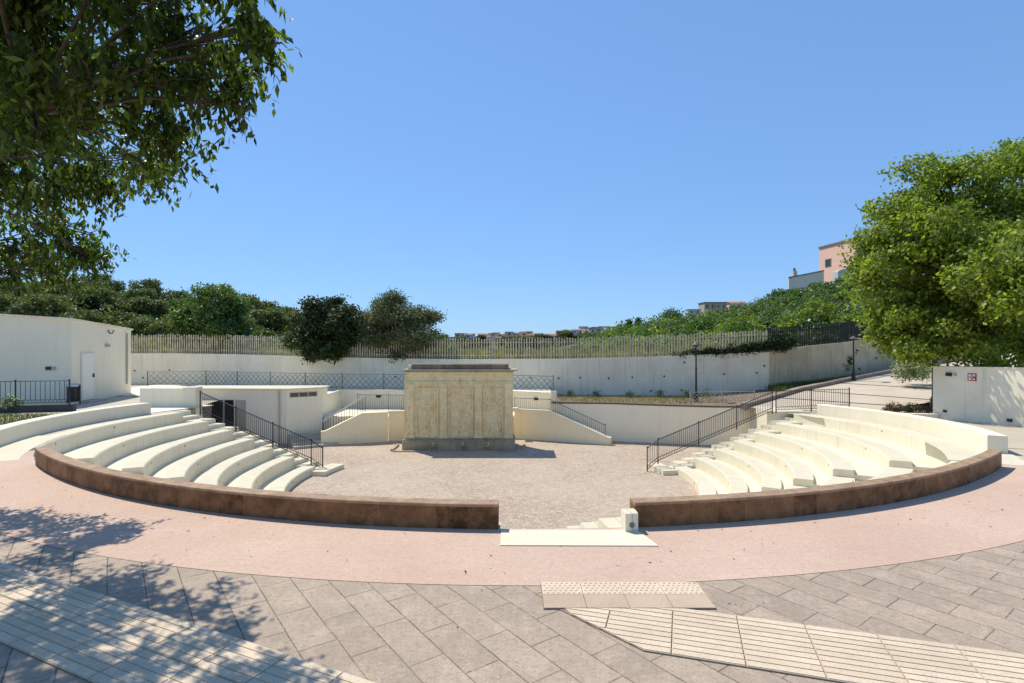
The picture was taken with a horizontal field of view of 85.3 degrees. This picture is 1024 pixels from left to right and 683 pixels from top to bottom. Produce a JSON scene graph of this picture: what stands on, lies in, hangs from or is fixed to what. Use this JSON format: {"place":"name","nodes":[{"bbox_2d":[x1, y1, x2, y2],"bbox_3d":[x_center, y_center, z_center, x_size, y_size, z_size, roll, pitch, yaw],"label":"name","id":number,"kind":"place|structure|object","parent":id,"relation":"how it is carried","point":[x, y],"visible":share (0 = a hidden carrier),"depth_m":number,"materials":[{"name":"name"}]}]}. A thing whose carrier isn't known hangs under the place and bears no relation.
{"place":"outdoors","nodes":[
{"label":"outdoors","id":0,"kind":"place"},
{"bbox_2d":[76,384,217,410],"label":"square paving","id":1,"kind":"structure","parent":0,"point":[116,401],"depth_m":25.20,"materials":[{"name":"concrete"}]},
{"bbox_2d":[66,383,80,404],"bbox_3d":[-19.140,2.315,24.267,0.495,0.930,0.495,0,0,-37],"label":"litter bin","id":2,"kind":"object","parent":1,"relation":"on","point":[75,392],"visible":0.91,"depth_m":24.13,"materials":[{"name":"metal"}]},
{"bbox_2d":[151,404,210,412],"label":"side path","id":3,"kind":"structure","parent":0,"point":[157,409],"depth_m":22.69,"materials":[{"name":"concrete"}]},
{"bbox_2d":[117,383,550,395],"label":"promenade","id":4,"kind":"structure","parent":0,"point":[135,391],"depth_m":32.91,"materials":[{"name":"concrete"}]},
{"bbox_2d":[147,371,553,390],"bbox_3d":[-10.029,2.295,31.640,25.018,1.010,1.392,0,0,14],"label":"railing","id":5,"kind":"object","parent":4,"relation":"on","point":[305,373],"visible":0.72,"depth_m":31.81,"materials":[{"name":"metal"}]},
{"bbox_2d":[131,352,768,395],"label":"retaining wall","id":6,"kind":"structure","parent":4,"relation":"on","point":[669,375],"depth_m":32.41,"materials":[{"name":"white paint"}]},
{"bbox_2d":[131,330,767,358],"bbox_3d":[-5.834,0.261,33.617,40.720,1.758,1.027,0,0,8],"label":"picket fence","id":7,"kind":"object","parent":6,"relation":"on","point":[246,339],"visible":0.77,"depth_m":32.81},
{"bbox_2d":[670,332,799,359],"bbox_3d":[12.712,0.288,31.547,7.496,1.702,1.386,0,0,0],"label":"creeper","id":8,"kind":"object","parent":6,"relation":"attached to","point":[782,343],"visible":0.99,"depth_m":31.30,"materials":[{"name":"green plant"}]},
{"bbox_2d":[276,438,710,528],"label":"arena floor","id":9,"kind":"structure","parent":0,"point":[540,484],"depth_m":19.64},
{"bbox_2d":[140,387,201,417],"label":"wall","id":10,"kind":"structure","parent":9,"relation":"on","point":[175,397],"depth_m":23.30,"materials":[{"name":"beige paint"}]},
{"bbox_2d":[0,403,500,528],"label":"seating bank","id":11,"kind":"structure","parent":9,"relation":"on","point":[184,445],"depth_m":17.68,"materials":[{"name":"white paint"}]},
{"bbox_2d":[0,435,63,461],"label":"white threshold","id":12,"kind":"object","parent":11,"relation":"on","point":[16,450],"visible":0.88,"depth_m":13.27,"materials":[{"name":"paint"}]},
{"bbox_2d":[200,391,323,466],"bbox_3d":[-9.604,3.415,21.134,5.391,2.930,0.088,0,0,13],"label":"railing","id":13,"kind":"object","parent":11,"relation":"on","point":[272,423],"visible":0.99,"depth_m":21.03,"materials":[{"name":"metal"}]},
{"bbox_2d":[35,446,498,528],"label":"stone wall","id":14,"kind":"structure","parent":11,"relation":"on","point":[393,511],"depth_m":7.63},
{"bbox_2d":[191,385,337,449],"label":"service block","id":15,"kind":"structure","parent":9,"relation":"on","point":[300,410],"depth_m":26.33,"materials":[{"name":"beige paint"}]},
{"bbox_2d":[212,400,222,422],"bbox_3d":[-13.985,3.580,26.419,0.530,1.540,0.090,0,0,0],"label":"door","id":16,"kind":"structure","parent":15,"relation":"in","point":[217,406],"depth_m":26.38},
{"bbox_2d":[225,400,233,426],"bbox_3d":[-13.410,3.580,26.382,0.420,1.540,0.090,0,0,0],"label":"door","id":17,"kind":"structure","parent":15,"relation":"in","point":[229,410],"depth_m":26.34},
{"bbox_2d":[235,400,245,430],"bbox_3d":[-12.850,3.580,26.351,0.500,1.540,0.090,0,0,0],"label":"door","id":18,"kind":"structure","parent":15,"relation":"in","point":[241,404],"depth_m":26.30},
{"bbox_2d":[290,391,317,397],"bbox_3d":[-9.978,2.570,26.626,1.279,0.240,0.052,0,0,-33],"label":"window","id":19,"kind":"structure","parent":15,"relation":"in","point":[315,393],"depth_m":26.61,"materials":[{"name":"black glass"}]},
{"bbox_2d":[321,395,404,444],"bbox_3d":[-6.890,3.869,26.926,4.475,2.362,1.318,0,0,-18],"label":"stage stair","id":20,"kind":"object","parent":9,"relation":"on","point":[366,427],"visible":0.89,"depth_m":26.38,"materials":[{"name":"paint"}]},
{"bbox_2d":[324,408,513,439],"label":"stage terrace","id":21,"kind":"structure","parent":9,"relation":"on","point":[337,417],"depth_m":27.90,"materials":[{"name":"concrete"}]},
{"bbox_2d":[357,394,403,409],"bbox_3d":[-6.600,3.295,29.750,3.450,0.910,0.045,0,0,5],"label":"railing","id":22,"kind":"object","parent":21,"relation":"on","point":[381,401],"visible":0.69,"depth_m":29.79,"materials":[{"name":"metal"}]},
{"bbox_2d":[327,389,556,413],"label":"terrace wall","id":23,"kind":"structure","parent":9,"relation":"on","point":[339,399],"depth_m":30.38,"materials":[{"name":"beige paint"}]},
{"bbox_2d":[390,363,525,451],"bbox_3d":[-2.350,2.990,25.160,5.940,3.880,2.080,0,0,0],"label":"stone monument","id":24,"kind":"object","parent":9,"relation":"on","point":[458,407],"visible":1,"depth_m":24.68,"materials":[{"name":"stone"}]},
{"bbox_2d":[513,407,612,444],"bbox_3d":[2.455,4.170,27.124,4.926,1.760,1.411,0,0,18],"label":"stage stair","id":25,"kind":"object","parent":9,"relation":"on","point":[540,424],"visible":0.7,"depth_m":26.78,"materials":[{"name":"paint"}]},
{"bbox_2d":[520,398,605,435],"bbox_3d":[2.244,3.660,26.785,4.587,1.760,0.045,0,0,22],"label":"railing","id":26,"kind":"object","parent":25,"relation":"on","point":[562,415],"visible":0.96,"depth_m":26.59,"materials":[{"name":"metal"}]},
{"bbox_2d":[500,530,658,546],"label":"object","id":27,"kind":"structure","parent":9,"relation":"on","point":[638,538],"depth_m":6.84,"materials":[{"name":"white paint"}]},
{"bbox_2d":[551,401,750,444],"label":"arena wall","id":28,"kind":"structure","parent":9,"relation":"on","point":[639,422],"depth_m":26.23,"materials":[{"name":"beige paint"}]},
{"bbox_2d":[559,404,1007,531],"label":"seating bank","id":29,"kind":"structure","parent":9,"relation":"on","point":[781,449],"depth_m":17.33,"materials":[{"name":"white paint"}]},
{"bbox_2d":[646,390,772,471],"bbox_3d":[7.873,3.465,21.755,6.290,2.830,0.071,0,0,-23],"label":"railing","id":30,"kind":"object","parent":29,"relation":"on","point":[658,456],"visible":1,"depth_m":21.73,"materials":[{"name":"metal"}]},
{"bbox_2d":[775,388,849,412],"bbox_3d":[12.566,2.485,23.310,3.319,1.030,0.221,0,0,-6],"label":"railing","id":31,"kind":"object","parent":29,"relation":"on","point":[811,405],"visible":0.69,"depth_m":23.36,"materials":[{"name":"metal"}]},
{"bbox_2d":[916,438,1023,465],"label":"white threshold","id":32,"kind":"object","parent":29,"relation":"on","point":[951,449],"visible":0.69,"depth_m":12.97,"materials":[{"name":"paint"}]},
{"bbox_2d":[0,534,1023,682],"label":"slab paving","id":33,"kind":"structure","parent":0,"point":[390,633],"depth_m":4.97,"materials":[{"name":"stone"}]},
{"bbox_2d":[0,0,301,313],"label":"broadleaf tree","id":34,"kind":"object","parent":33,"relation":"on","point":[50,106],"visible":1,"depth_m":5.34,"materials":[{"name":"green plant"}]},
{"bbox_2d":[0,562,375,682],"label":"tactile strip","id":35,"kind":"object","parent":33,"relation":"on","point":[89,636],"visible":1,"depth_m":4.46,"materials":[{"name":"beige tile"}]},
{"bbox_2d":[540,582,716,609],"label":"warning tiles","id":36,"kind":"object","parent":33,"relation":"on","point":[596,595],"visible":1,"depth_m":5.30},
{"bbox_2d":[559,608,1023,682],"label":"tactile strip","id":37,"kind":"object","parent":33,"relation":"on","point":[821,653],"visible":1,"depth_m":4.38,"materials":[{"name":"beige tile"}]},
{"bbox_2d":[0,450,1023,585],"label":"pink path","id":38,"kind":"structure","parent":0,"point":[38,505],"depth_m":6.77,"materials":[{"name":"concrete"}]},
{"bbox_2d":[630,449,1001,526],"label":"stone wall","id":39,"kind":"structure","parent":38,"relation":"on","point":[707,509],"depth_m":7.82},
{"bbox_2d":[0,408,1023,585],"bbox_3d":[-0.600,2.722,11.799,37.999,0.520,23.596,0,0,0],"label":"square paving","id":40,"kind":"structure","parent":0,"point":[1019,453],"depth_m":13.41,"materials":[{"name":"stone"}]},
{"bbox_2d":[0,392,30,411],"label":"shrub","id":41,"kind":"object","parent":40,"relation":"on","point":[11,404],"visible":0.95,"depth_m":21.01,"materials":[{"name":"green plant"}]},
{"bbox_2d":[0,0,1023,336],"label":"sky","id":42,"kind":"structure","parent":0,"point":[502,166],"materials":[{"name":"blue"}]},
{"bbox_2d":[557,394,740,404],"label":"planter soil","id":43,"kind":"structure","parent":0,"point":[693,403],"depth_m":29.21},
{"bbox_2d":[558,392,727,403],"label":"planter weeds","id":44,"kind":"object","parent":43,"relation":"on","point":[643,399],"visible":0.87,"depth_m":29.12,"materials":[{"name":"green plant"}]},
{"bbox_2d":[692,342,700,401],"bbox_3d":[9.426,1.615,28.455,0.480,3.130,0.468,0,0,0],"label":"street lamp","id":45,"kind":"object","parent":43,"relation":"on","point":[696,344],"visible":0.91,"depth_m":28.41,"materials":[{"name":"metal"}]},
{"bbox_2d":[690,390,754,403],"bbox_3d":[9.900,2.655,26.200,2.918,0.690,0.054,0,0,12],"label":"lattice fence","id":46,"kind":"object","parent":43,"relation":"on","point":[721,394],"visible":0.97,"depth_m":26.18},
{"bbox_2d":[708,386,798,410],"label":"verge soil","id":47,"kind":"structure","parent":0,"point":[758,393],"depth_m":29.70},
{"bbox_2d":[765,373,865,390],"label":"verge weeds","id":48,"kind":"object","parent":47,"relation":"on","point":[777,387],"visible":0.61,"depth_m":30.91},
{"bbox_2d":[764,340,909,388],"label":"rough wall","id":49,"kind":"structure","parent":47,"relation":"on","point":[810,362],"depth_m":33.12,"materials":[{"name":"paint"}]},
{"bbox_2d":[767,321,872,349],"bbox_3d":[21.767,-0.664,35.151,16.590,2.460,0.312,0,0,-28],"label":"bar fence","id":50,"kind":"object","parent":49,"relation":"on","point":[835,328],"visible":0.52,"depth_m":33.42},
{"bbox_2d":[788,239,859,289],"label":"hilltop house","id":51,"kind":"structure","parent":0,"point":[829,262],"depth_m":76.70,"materials":[{"name":"pink paint"}]},
{"bbox_2d":[749,354,1016,410],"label":"ramp road","id":52,"kind":"structure","parent":0,"point":[921,392],"depth_m":27.09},
{"bbox_2d":[785,375,931,406],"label":"drain channels","id":53,"kind":"object","parent":52,"relation":"on","point":[865,394],"visible":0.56,"depth_m":26.52,"materials":[{"name":"grey paint"}]},
{"bbox_2d":[741,351,1018,408],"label":"ramp kerb","id":54,"kind":"structure","parent":52,"relation":"on","point":[821,384],"depth_m":29.78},
{"bbox_2d":[887,360,928,382],"bbox_3d":[20.471,1.512,28.790,1.833,1.462,1.958,0,0,0],"label":"shrub","id":55,"kind":"object","parent":52,"relation":"on","point":[905,371],"visible":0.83,"depth_m":28.62,"materials":[{"name":"green plant"}]},
{"bbox_2d":[896,360,939,382],"bbox_3d":[21.471,1.546,29.493,2.018,1.360,1.766,0,0,0],"label":"shrub","id":56,"kind":"object","parent":52,"relation":"on","point":[926,375],"visible":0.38,"depth_m":29.15,"materials":[{"name":"green plant"}]},
{"bbox_2d":[943,419,1023,448],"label":"side path","id":57,"kind":"structure","parent":0,"point":[1015,434],"depth_m":16.67,"materials":[{"name":"concrete"}]},
{"bbox_2d":[932,366,1023,426],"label":"boundary wall","id":58,"kind":"structure","parent":57,"relation":"on","point":[992,395],"depth_m":19.04,"materials":[{"name":"white paint"}]},
{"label":"hillside","id":59,"kind":"structure","parent":0,"visible":0},
{"bbox_2d":[0,282,32,301],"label":"woodland tree","id":60,"kind":"object","parent":59,"relation":"on","point":[16,290],"visible":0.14,"depth_m":53.99,"materials":[{"name":"green plant"}]},
{"bbox_2d":[0,289,61,312],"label":"woodland tree","id":61,"kind":"object","parent":59,"relation":"on","point":[9,297],"visible":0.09,"depth_m":49.83,"materials":[{"name":"green plant"}]},
{"bbox_2d":[1,300,61,315],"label":"woodland tree","id":62,"kind":"object","parent":59,"relation":"on","point":[15,308],"visible":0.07,"depth_m":42.10,"materials":[{"name":"green plant"}]},
{"bbox_2d":[20,290,76,316],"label":"woodland tree","id":63,"kind":"object","parent":59,"relation":"on","point":[40,303],"visible":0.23,"depth_m":42.24,"materials":[{"name":"green plant"}]},
{"bbox_2d":[28,283,97,295],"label":"woodland tree","id":64,"kind":"object","parent":59,"relation":"on","point":[52,290],"visible":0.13,"depth_m":61.98,"materials":[{"name":"green plant"}]},
{"bbox_2d":[50,291,113,324],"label":"woodland tree","id":65,"kind":"object","parent":59,"relation":"on","point":[93,302],"visible":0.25,"depth_m":49.29,"materials":[{"name":"green plant"}]},
{"bbox_2d":[53,306,118,323],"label":"woodland tree","id":66,"kind":"object","parent":59,"relation":"on","point":[92,316],"visible":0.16,"depth_m":40.32,"materials":[{"name":"green plant"}]},
{"bbox_2d":[95,279,125,296],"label":"woodland tree","id":67,"kind":"object","parent":59,"relation":"on","point":[117,285],"visible":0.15,"depth_m":78.34,"materials":[{"name":"green plant"}]},
{"bbox_2d":[94,288,131,323],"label":"woodland tree","id":68,"kind":"object","parent":59,"relation":"on","point":[107,295],"visible":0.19,"depth_m":62.84,"materials":[{"name":"green plant"}]},
{"bbox_2d":[110,287,157,319],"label":"woodland tree","id":69,"kind":"object","parent":59,"relation":"on","point":[150,293],"visible":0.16,"depth_m":63.00,"materials":[{"name":"green plant"}]},
{"bbox_2d":[112,294,159,324],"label":"woodland tree","id":70,"kind":"object","parent":59,"relation":"on","point":[125,313],"visible":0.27,"depth_m":52.86,"materials":[{"name":"green plant"}]},
{"bbox_2d":[120,278,164,301],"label":"woodland tree","id":71,"kind":"object","parent":59,"relation":"on","point":[152,283],"visible":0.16,"depth_m":79.96,"materials":[{"name":"green plant"}]},
{"bbox_2d":[131,297,170,320],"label":"woodland tree","id":72,"kind":"object","parent":59,"relation":"on","point":[158,307],"visible":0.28,"depth_m":53.53,"materials":[{"name":"green plant"}]},
{"bbox_2d":[115,315,206,348],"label":"woodland tree","id":73,"kind":"object","parent":59,"relation":"on","point":[145,327],"visible":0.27,"depth_m":41.29,"materials":[{"name":"green plant"}]},
{"bbox_2d":[156,288,193,302],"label":"woodland tree","id":74,"kind":"object","parent":59,"relation":"on","point":[169,295],"visible":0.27,"depth_m":79.39,"materials":[{"name":"green plant"}]},
{"bbox_2d":[166,281,268,353],"bbox_3d":[-19.726,-1.208,37.104,6.669,5.527,4.540,0,0,0],"label":"broadleaf tree","id":75,"kind":"object","parent":59,"relation":"on","point":[223,311],"visible":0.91,"depth_m":36.30,"materials":[{"name":"green plant"}]},
{"bbox_2d":[204,315,270,349],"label":"woodland tree","id":76,"kind":"object","parent":59,"relation":"on","point":[251,322],"visible":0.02,"depth_m":42.04,"materials":[{"name":"green plant"}]},
{"bbox_2d":[240,292,259,317],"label":"woodland tree","id":77,"kind":"object","parent":59,"relation":"on","point":[253,300],"visible":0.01,"depth_m":60.93,"materials":[{"name":"green plant"}]},
{"bbox_2d":[241,324,277,347],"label":"woodland tree","id":78,"kind":"object","parent":59,"relation":"on","point":[266,332],"visible":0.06,"depth_m":43.93,"materials":[{"name":"green plant"}]},
{"bbox_2d":[251,298,282,324],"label":"woodland tree","id":79,"kind":"object","parent":59,"relation":"on","point":[265,304],"visible":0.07,"depth_m":63.36,"materials":[{"name":"green plant"}]},
{"bbox_2d":[246,306,288,333],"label":"woodland tree","id":80,"kind":"object","parent":59,"relation":"on","point":[272,320],"visible":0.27,"depth_m":49.79,"materials":[{"name":"green plant"}]},
{"bbox_2d":[278,293,363,364],"bbox_3d":[-11.302,-0.539,33.800,4.979,4.795,3.998,0,0,0],"label":"broadleaf tree","id":81,"kind":"object","parent":59,"relation":"on","point":[315,322],"visible":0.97,"depth_m":33.00,"materials":[{"name":"green plant"}]},
{"bbox_2d":[349,286,446,362],"bbox_3d":[-6.910,-0.741,33.378,5.873,5.201,4.718,0,0,0],"label":"olive tree","id":82,"kind":"object","parent":59,"relation":"on","point":[382,321],"visible":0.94,"depth_m":32.74,"materials":[{"name":"green plant"}]},
{"bbox_2d":[147,342,762,358],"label":"dry grass","id":83,"kind":"structure","parent":59,"relation":"on","point":[490,352],"depth_m":33.50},
{"bbox_2d":[621,327,651,339],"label":"shrub","id":84,"kind":"object","parent":59,"relation":"on","point":[645,330],"visible":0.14,"depth_m":44.35,"materials":[{"name":"green plant"}]},
{"bbox_2d":[629,325,665,341],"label":"shrub","id":85,"kind":"object","parent":59,"relation":"on","point":[656,331],"visible":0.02,"depth_m":43.38,"materials":[{"name":"green plant"}]},
{"bbox_2d":[635,307,682,324],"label":"shrub","id":86,"kind":"object","parent":59,"relation":"on","point":[665,317],"visible":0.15,"depth_m":58.77,"materials":[{"name":"green plant"}]},
{"bbox_2d":[679,317,716,333],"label":"shrub","id":87,"kind":"object","parent":59,"relation":"on","point":[702,327],"visible":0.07,"depth_m":46.94,"materials":[{"name":"green plant"}]},
{"bbox_2d":[683,314,716,334],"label":"shrub","id":88,"kind":"object","parent":59,"relation":"on","point":[695,324],"visible":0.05,"depth_m":47.11,"materials":[{"name":"green plant"}]},
{"bbox_2d":[677,312,724,330],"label":"shrub","id":89,"kind":"object","parent":59,"relation":"on","point":[707,319],"visible":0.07,"depth_m":48.23,"materials":[{"name":"green plant"}]},
{"bbox_2d":[697,302,727,315],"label":"hillside house","id":90,"kind":"structure","parent":59,"relation":"on","point":[703,306],"depth_m":112.00,"materials":[{"name":"beige paint"}]},
{"bbox_2d":[711,299,761,320],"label":"shrub","id":91,"kind":"object","parent":59,"relation":"on","point":[735,311],"visible":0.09,"depth_m":54.38,"materials":[{"name":"green plant"}]},
{"bbox_2d":[716,325,765,345],"bbox_3d":[14.868,0.841,37.196,4.506,3.887,4.143,0,0,-45],"label":"shrub","id":92,"kind":"object","parent":59,"relation":"on","point":[744,337],"visible":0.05,"depth_m":36.51,"materials":[{"name":"green plant"}]},
{"bbox_2d":[718,320,769,342],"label":"shrub","id":93,"kind":"object","parent":59,"relation":"on","point":[732,328],"visible":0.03,"depth_m":40.56,"materials":[{"name":"green plant"}]},
{"bbox_2d":[731,300,771,319],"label":"shrub","id":94,"kind":"object","parent":59,"relation":"on","point":[755,309],"visible":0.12,"depth_m":51.48,"materials":[{"name":"green plant"}]},
{"bbox_2d":[764,306,787,329],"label":"shrub","id":95,"kind":"object","parent":59,"relation":"on","point":[775,312],"visible":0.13,"depth_m":46.86,"materials":[{"name":"green plant"}]},
{"bbox_2d":[763,297,789,307],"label":"shrub","id":96,"kind":"object","parent":59,"relation":"on","point":[781,299],"visible":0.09,"depth_m":52.71,"materials":[{"name":"green plant"}]},
{"bbox_2d":[769,312,809,332],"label":"shrub","id":97,"kind":"object","parent":59,"relation":"on","point":[798,316],"visible":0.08,"depth_m":40.85,"materials":[{"name":"green plant"}]},
{"bbox_2d":[774,292,813,309],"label":"shrub","id":98,"kind":"object","parent":59,"relation":"on","point":[797,301],"visible":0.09,"depth_m":50.80,"materials":[{"name":"green plant"}]},
{"bbox_2d":[762,298,829,328],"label":"shrub","id":99,"kind":"object","parent":59,"relation":"on","point":[775,321],"visible":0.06,"depth_m":44.16,"materials":[{"name":"green plant"}]},
{"bbox_2d":[775,317,829,335],"bbox_3d":[19.600,0.814,39.182,4.802,4.957,5.371,0,0,20],"label":"shrub","id":100,"kind":"object","parent":59,"relation":"on","point":[785,324],"visible":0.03,"depth_m":38.55,"materials":[{"name":"green plant"}]},
{"bbox_2d":[779,296,838,323],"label":"shrub","id":101,"kind":"object","parent":59,"relation":"on","point":[811,301],"visible":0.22,"depth_m":42.59,"materials":[{"name":"green plant"}]},
{"bbox_2d":[781,319,853,337],"bbox_3d":[21.992,0.492,41.067,6.566,4.168,6.623,0,0,38],"label":"shrub","id":102,"kind":"object","parent":59,"relation":"on","point":[815,323],"visible":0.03,"depth_m":39.02,"materials":[{"name":"green plant"}]},
{"bbox_2d":[802,281,839,296],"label":"shrub","id":103,"kind":"object","parent":59,"relation":"on","point":[820,289],"visible":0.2,"depth_m":54.04,"materials":[{"name":"green plant"}]},
{"bbox_2d":[796,299,855,324],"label":"shrub","id":104,"kind":"object","parent":59,"relation":"on","point":[827,316],"visible":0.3,"depth_m":41.69,"materials":[{"name":"green plant"}]},
{"bbox_2d":[836,308,863,330],"bbox_3d":[24.808,-0.825,39.499,3.316,3.060,2.964,0,0,28],"label":"shrub","id":105,"kind":"object","parent":59,"relation":"on","point":[848,318],"visible":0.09,"depth_m":39.39,"materials":[{"name":"green plant"}]},
{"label":"square paving","id":106,"kind":"structure","parent":0,"visible":0},
{"bbox_2d":[0,412,56,424],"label":"lawn grass","id":107,"kind":"structure","parent":106,"relation":"on","point":[15,416],"depth_m":19.35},
{"bbox_2d":[0,403,75,412],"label":"wall","id":108,"kind":"structure","parent":106,"relation":"on","point":[47,408],"depth_m":21.36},
{"bbox_2d":[0,379,69,405],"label":"railing","id":109,"kind":"object","parent":108,"relation":"on","point":[15,381],"visible":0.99,"depth_m":21.23,"materials":[{"name":"metal"}]},
{"bbox_2d":[0,314,132,404],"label":"utility building","id":110,"kind":"structure","parent":106,"relation":"on","point":[93,359],"depth_m":24.41,"materials":[{"name":"beige paint"}]},
{"bbox_2d":[80,352,94,400],"bbox_3d":[-19.553,1.625,25.633,0.130,2.210,1.040,0,0,-8],"label":"door","id":111,"kind":"structure","parent":110,"relation":"in","point":[87,359],"depth_m":25.56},
{"bbox_2d":[836,136,1023,367],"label":"broadleaf tree","id":112,"kind":"object","parent":106,"relation":"on","point":[967,292],"visible":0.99,"depth_m":20.92,"materials":[{"name":"green plant"}]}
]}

